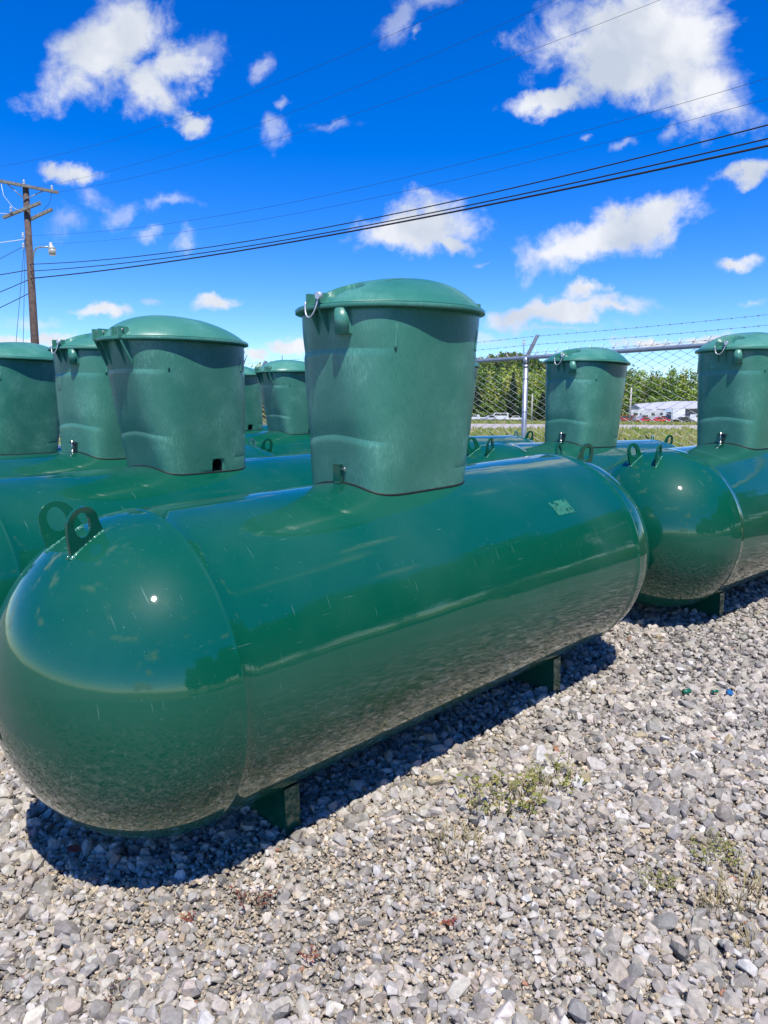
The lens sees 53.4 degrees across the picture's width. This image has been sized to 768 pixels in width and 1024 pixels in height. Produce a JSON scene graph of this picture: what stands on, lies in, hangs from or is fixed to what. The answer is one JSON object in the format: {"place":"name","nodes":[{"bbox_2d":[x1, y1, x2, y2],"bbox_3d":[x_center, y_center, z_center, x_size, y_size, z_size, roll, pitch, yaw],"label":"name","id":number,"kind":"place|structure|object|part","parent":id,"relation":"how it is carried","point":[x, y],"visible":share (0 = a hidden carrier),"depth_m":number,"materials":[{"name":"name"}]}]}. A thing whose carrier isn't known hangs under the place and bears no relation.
{"place":"outdoors","nodes":[
{"label":"outdoors","id":0,"kind":"place"},
{"bbox_2d":[0,582,767,1023],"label":"gravel yard","id":1,"kind":"structure","parent":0,"point":[328,984],"depth_m":2.03,"materials":[{"name":"grey gravel"}]},
{"bbox_2d":[0,342,61,455],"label":"propane tank","id":2,"kind":"object","parent":1,"relation":"on","point":[29,422],"visible":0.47,"depth_m":5.22,"materials":[{"name":"paint"}]},
{"bbox_2d":[0,333,274,476],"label":"propane tank","id":3,"kind":"object","parent":1,"relation":"on","point":[90,434],"visible":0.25,"depth_m":4.46,"materials":[{"name":"metal"}]},
{"bbox_2d":[0,315,312,607],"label":"propane tank","id":4,"kind":"object","parent":1,"relation":"on","point":[177,385],"visible":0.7,"depth_m":3.63,"materials":[{"name":"metal"}]},
{"bbox_2d":[244,366,267,431],"bbox_3d":[-1.780,-0.848,9.160,0.956,1.810,3.021,7,12,43],"label":"propane tank","id":5,"kind":"object","parent":1,"relation":"on","point":[253,411],"visible":0.13,"depth_m":9.02,"materials":[{"name":"paint"}]},
{"bbox_2d":[244,360,310,455],"bbox_3d":[-0.970,-0.708,8.180,0.956,1.809,3.021,7,12,43],"label":"propane tank","id":6,"kind":"object","parent":1,"relation":"on","point":[283,388],"visible":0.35,"depth_m":7.84,"materials":[{"name":"paint"}]},
{"bbox_2d":[0,278,648,838],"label":"propane tank","id":7,"kind":"object","parent":1,"relation":"on","point":[170,670],"visible":1,"depth_m":2.27,"materials":[{"name":"metal"}]},
{"bbox_2d":[0,574,767,1023],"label":"crushed stone","id":8,"kind":"object","parent":1,"relation":"on","point":[168,994],"visible":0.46,"depth_m":2.16,"materials":[{"name":"gravel"}]},
{"bbox_2d":[65,845,81,851],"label":"dead leaf","id":9,"kind":"object","parent":8,"relation":"on","point":[73,848],"visible":1,"depth_m":2.29,"materials":[{"name":"red plant"}]},
{"bbox_2d":[102,969,142,1007],"bbox_3d":[-0.597,1.088,1.728,0.084,0.048,0.071,-5,9,-38],"label":"weed","id":10,"kind":"object","parent":8,"relation":"on","point":[115,987],"visible":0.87,"depth_m":1.74,"materials":[{"name":"brown"}]},
{"bbox_2d":[178,911,195,921],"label":"weed","id":11,"kind":"object","parent":8,"relation":"on","point":[182,917],"visible":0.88,"depth_m":1.98,"materials":[{"name":"red plant"}]},
{"bbox_2d":[230,874,280,912],"bbox_3d":[-0.353,1.030,2.035,0.122,0.061,0.116,5,8,33],"label":"weed","id":12,"kind":"object","parent":8,"relation":"on","point":[262,904],"visible":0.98,"depth_m":2.04,"materials":[{"name":"brown plant"}]},
{"bbox_2d":[298,943,318,966],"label":"weed","id":13,"kind":"object","parent":8,"relation":"on","point":[311,956],"visible":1,"depth_m":1.83,"materials":[{"name":"red plant"}]},
{"bbox_2d":[426,817,486,862],"bbox_3d":[0.215,0.972,2.280,0.182,0.081,0.181,0,7,0],"label":"weed","id":14,"kind":"object","parent":8,"relation":"on","point":[465,833],"visible":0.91,"depth_m":2.29,"materials":[{"name":"beige plant"}]},
{"bbox_2d":[503,772,554,801],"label":"weed","id":15,"kind":"object","parent":8,"relation":"on","point":[520,794],"visible":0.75,"depth_m":2.57,"materials":[{"name":"green plant"}]},
{"bbox_2d":[524,752,588,793],"bbox_3d":[0.601,0.905,2.650,0.217,0.087,0.215,3,8,21],"label":"weed","id":16,"kind":"object","parent":8,"relation":"on","point":[532,770],"visible":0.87,"depth_m":2.65,"materials":[{"name":"green"}]},
{"bbox_2d":[634,860,679,896],"bbox_3d":[0.748,1.004,2.089,0.118,0.052,0.108,0,7,0],"label":"weed","id":17,"kind":"object","parent":8,"relation":"on","point":[663,884],"visible":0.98,"depth_m":2.08,"materials":[{"name":"green"}]},
{"bbox_2d":[681,688,690,694],"bbox_3d":[1.342,0.797,3.388,0.039,0.025,0.021,-2,7,-16],"label":"plug","id":18,"kind":"object","parent":8,"relation":"on","point":[686,691],"visible":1,"depth_m":3.38,"materials":[{"name":"teal plastic"}]},
{"bbox_2d":[691,751,716,772],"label":"weed","id":19,"kind":"object","parent":8,"relation":"on","point":[714,768],"visible":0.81,"depth_m":2.74,"materials":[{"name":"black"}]},
{"bbox_2d":[691,876,749,921],"bbox_3d":[0.864,1.013,1.982,0.127,0.062,0.122,-2,7,-18],"label":"weed","id":20,"kind":"object","parent":8,"relation":"on","point":[717,901],"visible":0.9,"depth_m":1.99,"materials":[{"name":"beige plant"}]},
{"bbox_2d":[726,689,732,696],"bbox_3d":[1.526,0.798,3.369,0.031,0.012,0.031,17,41,-2],"label":"bottle cap","id":21,"kind":"object","parent":8,"relation":"on","point":[729,692],"visible":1,"depth_m":3.36,"materials":[{"name":"blue plastic"}]},
{"bbox_2d":[716,858,767,911],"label":"weed","id":22,"kind":"object","parent":8,"relation":"on","point":[752,889],"visible":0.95,"depth_m":2.04,"materials":[{"name":"beige plant"}]},
{"bbox_2d":[730,919,767,958],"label":"weed","id":23,"kind":"object","parent":8,"relation":"on","point":[747,942],"visible":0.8,"depth_m":1.85,"materials":[{"name":"beige plant"}]},
{"bbox_2d":[438,915,456,930],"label":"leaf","id":24,"kind":"object","parent":1,"relation":"on","point":[448,920],"visible":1,"depth_m":1.94,"materials":[{"name":"red plant"}]},
{"bbox_2d":[444,765,546,819],"bbox_3d":[0.384,0.918,2.500,0.310,0.113,0.279,-3,8,-26],"label":"weed","id":25,"kind":"object","parent":1,"relation":"on","point":[524,804],"visible":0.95,"depth_m":2.49,"materials":[{"name":"green"}]},
{"bbox_2d":[468,362,533,448],"bbox_3d":[0.484,-0.485,6.676,0.956,1.810,3.021,7,10,44],"label":"propane tank","id":26,"kind":"object","parent":1,"relation":"on","point":[514,438],"visible":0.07,"depth_m":6.97,"materials":[{"name":"metal"}]},
{"bbox_2d":[245,314,767,446],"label":"chain link fence","id":27,"kind":"object","parent":1,"relation":"on","point":[527,357],"visible":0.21,"depth_m":8.73,"materials":[{"name":"silver metal"}]},
{"bbox_2d":[466,347,675,470],"bbox_3d":[1.583,-0.391,6.067,3.021,1.810,0.956,-6,10,-43],"label":"propane tank","id":28,"kind":"object","parent":1,"relation":"on","point":[584,390],"visible":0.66,"depth_m":5.74,"materials":[{"name":"paint"}]},
{"bbox_2d":[606,332,767,616],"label":"propane tank","id":29,"kind":"object","parent":1,"relation":"on","point":[702,505],"visible":0.9,"depth_m":4.38,"materials":[{"name":"metal"}]},
{"bbox_2d":[690,828,745,871],"bbox_3d":[0.951,0.973,2.201,0.151,0.072,0.151,-1,7,-14],"label":"weed","id":30,"kind":"object","parent":1,"relation":"on","point":[719,852],"visible":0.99,"depth_m":2.20,"materials":[{"name":"green"}]},
{"bbox_2d":[0,0,767,389],"label":"sky","id":31,"kind":"structure","parent":0,"point":[688,243],"materials":[{"name":"blue"}]},
{"bbox_2d":[263,419,696,424],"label":"verge grass","id":32,"kind":"structure","parent":0,"point":[621,422],"depth_m":99.67,"materials":[{"name":"green plant"}]},
{"bbox_2d":[470,425,696,446],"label":"meadow grass","id":33,"kind":"structure","parent":0,"point":[683,434],"depth_m":33.77,"materials":[{"name":"green plant"}]},
{"bbox_2d":[470,424,696,428],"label":"road","id":34,"kind":"structure","parent":0,"point":[543,425],"depth_m":74.71,"materials":[{"name":"grey asphalt"}]},
{"bbox_3d":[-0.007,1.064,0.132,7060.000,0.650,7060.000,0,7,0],"label":"ground","id":35,"kind":"structure","parent":0,"visible":0},
{"bbox_2d":[0,179,58,343],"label":"utility pole","id":36,"kind":"object","parent":35,"relation":"on","point":[28,219],"visible":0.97,"depth_m":31.81,"materials":[{"name":"brown wood"}]},
{"bbox_2d":[16,240,24,339],"bbox_3d":[-15.411,-7.331,32.004,1.031,8.102,0.019,-4,8,-29],"label":"guy wire","id":37,"kind":"object","parent":36,"relation":"attached to","point":[20,290],"visible":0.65,"depth_m":31.88,"materials":[{"name":"black metal"}]},
{"bbox_2d":[23,239,25,339],"bbox_3d":[-15.126,-7.329,32.004,0.019,8.102,0.630,5,9,35],"label":"guy wire","id":38,"kind":"object","parent":36,"relation":"attached to","point":[24,290],"visible":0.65,"depth_m":31.88,"materials":[{"name":"black metal"}]},
{"bbox_2d":[32,242,55,260],"bbox_3d":[-14.039,-10.765,31.567,1.368,0.619,0.330,5,8,34],"label":"yard lamp","id":39,"kind":"object","parent":36,"relation":"attached to","point":[51,249],"visible":1,"depth_m":31.23,"materials":[{"name":"silver metal"}]},
{"bbox_2d":[27,0,554,188],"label":"overhead line","id":40,"kind":"object","parent":36,"relation":"attached to","point":[319,101],"visible":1,"depth_m":21.02,"materials":[{"name":"black"}]},
{"bbox_2d":[50,0,658,193],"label":"overhead line","id":41,"kind":"object","parent":36,"relation":"attached to","point":[394,100],"visible":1,"depth_m":20.65,"materials":[{"name":"black"}]},
{"bbox_2d":[29,99,764,244],"bbox_3d":[2.283,-9.028,18.338,44.001,1.781,0.007,6,9,38],"label":"overhead line","id":42,"kind":"object","parent":36,"relation":"attached to","point":[447,181],"visible":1,"depth_m":18.75,"materials":[{"name":"black"}]},
{"bbox_2d":[29,78,766,235],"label":"overhead line","id":43,"kind":"object","parent":36,"relation":"attached to","point":[441,168],"visible":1,"depth_m":18.77,"materials":[{"name":"black metal"}]},
{"bbox_2d":[30,145,767,278],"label":"overhead line","id":44,"kind":"object","parent":36,"relation":"attached to","point":[686,163],"visible":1,"depth_m":18.73,"materials":[{"name":"black"}]},
{"bbox_2d":[30,124,767,264],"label":"overhead line","id":45,"kind":"object","parent":36,"relation":"attached to","point":[447,202],"visible":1,"depth_m":18.66,"materials":[{"name":"black"}]},
{"bbox_2d":[35,138,767,270],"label":"overhead line","id":46,"kind":"object","parent":36,"relation":"attached to","point":[447,209],"visible":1,"depth_m":18.66,"materials":[{"name":"black"}]},
{"bbox_2d":[252,362,267,423],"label":"bush","id":47,"kind":"object","parent":35,"relation":"on","point":[264,415],"visible":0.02,"depth_m":19.76,"materials":[{"name":"green plant"}]},
{"bbox_2d":[262,399,658,420],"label":"undergrowth","id":48,"kind":"object","parent":35,"relation":"on","point":[499,407],"visible":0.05,"depth_m":249.11,"materials":[{"name":"green plant"}]},
{"bbox_2d":[254,361,697,419],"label":"treeline","id":49,"kind":"object","parent":35,"relation":"on","point":[635,380],"visible":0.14,"depth_m":263.97,"materials":[{"name":"green plant"}]},
{"bbox_2d":[471,415,484,419],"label":"parked pickup","id":50,"kind":"object","parent":35,"relation":"on","point":[475,417],"visible":0.51,"depth_m":221.58,"materials":[{"name":"white paint"}]},
{"bbox_2d":[473,385,483,416],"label":"conifer tree","id":51,"kind":"object","parent":35,"relation":"on","point":[478,402],"visible":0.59,"depth_m":248.63,"materials":[{"name":"green plant"}]},
{"bbox_2d":[263,419,696,446],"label":"tall grass","id":52,"kind":"structure","parent":35,"relation":"on","point":[620,438],"depth_m":9.54,"materials":[{"name":"green plant"}]},
{"bbox_2d":[481,415,497,420],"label":"parked car","id":53,"kind":"object","parent":35,"relation":"on","point":[490,417],"visible":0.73,"depth_m":219.65,"materials":[{"name":"grey paint"}]},
{"bbox_2d":[493,413,508,420],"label":"parked van","id":54,"kind":"object","parent":35,"relation":"on","point":[500,417],"visible":0.47,"depth_m":225.17,"materials":[{"name":"white paint"}]},
{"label":"window","id":55,"kind":"part","parent":54,"relation":"part of","materials":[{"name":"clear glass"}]},
{"bbox_2d":[503,371,521,415],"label":"conifer tree","id":56,"kind":"object","parent":35,"relation":"on","point":[510,404],"visible":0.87,"depth_m":246.33,"materials":[{"name":"green plant"}]},
{"bbox_2d":[509,416,521,419],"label":"parked car","id":57,"kind":"object","parent":35,"relation":"on","point":[516,418],"visible":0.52,"depth_m":227.42,"materials":[{"name":"white paint"}]},
{"bbox_2d":[530,394,532,420],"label":"distant pole","id":58,"kind":"object","parent":35,"relation":"on","point":[531,407],"visible":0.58,"depth_m":148.49,"materials":[{"name":"grey"}]},
{"bbox_2d":[533,391,544,420],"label":"conifer tree","id":59,"kind":"object","parent":35,"relation":"on","point":[541,412],"visible":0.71,"depth_m":243.07,"materials":[{"name":"green plant"}]},
{"bbox_2d":[620,415,635,421],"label":"parked car","id":60,"kind":"object","parent":35,"relation":"on","point":[626,417],"visible":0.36,"depth_m":177.86,"materials":[{"name":"red paint"}]},
{"bbox_2d":[628,387,631,421],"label":"distant pole","id":61,"kind":"object","parent":35,"relation":"on","point":[629,419],"visible":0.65,"depth_m":118.73,"materials":[{"name":"grey"}]},
{"bbox_2d":[632,415,653,421],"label":"parked pickup","id":62,"kind":"object","parent":35,"relation":"on","point":[640,417],"visible":0.25,"depth_m":173.78,"materials":[{"name":"grey paint"}]},
{"bbox_2d":[635,417,652,421],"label":"parked car","id":63,"kind":"object","parent":35,"relation":"on","point":[644,419],"visible":0.73,"depth_m":167.95,"materials":[{"name":"red paint"}]},
{"bbox_2d":[628,409,664,417],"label":"travel trailer","id":64,"kind":"object","parent":35,"relation":"on","point":[649,414],"visible":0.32,"depth_m":181.24,"materials":[{"name":"white metal"}]},
{"bbox_2d":[652,417,670,421],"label":"parked car","id":65,"kind":"object","parent":35,"relation":"on","point":[658,418],"visible":0.62,"depth_m":167.85,"materials":[{"name":"red paint"}]},
{"bbox_2d":[627,401,696,421],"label":"metal shed","id":66,"kind":"structure","parent":35,"relation":"on","point":[669,404],"depth_m":213.93,"materials":[{"name":"grey metal"}]},
{"bbox_2d":[658,412,671,421],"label":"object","id":67,"kind":"object","parent":35,"relation":"on","point":[668,417],"visible":0.4,"depth_m":176.88,"materials":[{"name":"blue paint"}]},
{"bbox_2d":[664,409,684,421],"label":"box truck","id":68,"kind":"object","parent":35,"relation":"on","point":[675,415],"visible":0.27,"depth_m":181.58,"materials":[{"name":"white"}]},
{"bbox_2d":[674,417,693,421],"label":"parked car","id":69,"kind":"object","parent":35,"relation":"on","point":[684,419],"visible":0.72,"depth_m":177.87,"materials":[{"name":"grey paint"}]},
{"bbox_2d":[685,414,696,421],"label":"parked pickup","id":70,"kind":"object","parent":35,"relation":"on","point":[693,418],"visible":0.28,"depth_m":180.76,"materials":[{"name":"white paint"}]},
{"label":"utility pole","id":71,"kind":"object","parent":35,"relation":"on","visible":0},
{"bbox_2d":[5,0,467,165],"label":"overhead line","id":72,"kind":"object","parent":71,"relation":"attached to","point":[252,92],"visible":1,"depth_m":20.32,"materials":[{"name":"black"}]},
{"bbox_3d":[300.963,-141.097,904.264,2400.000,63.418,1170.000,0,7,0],"label":"hills","id":73,"kind":"structure","parent":0,"visible":0},
{"bbox_2d":[476,351,545,379],"bbox_3d":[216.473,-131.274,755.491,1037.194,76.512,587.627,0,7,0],"label":"forest","id":74,"kind":"object","parent":73,"relation":"on","point":[531,366],"visible":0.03,"depth_m":630.00,"materials":[{"name":"green plant"}]}
]}

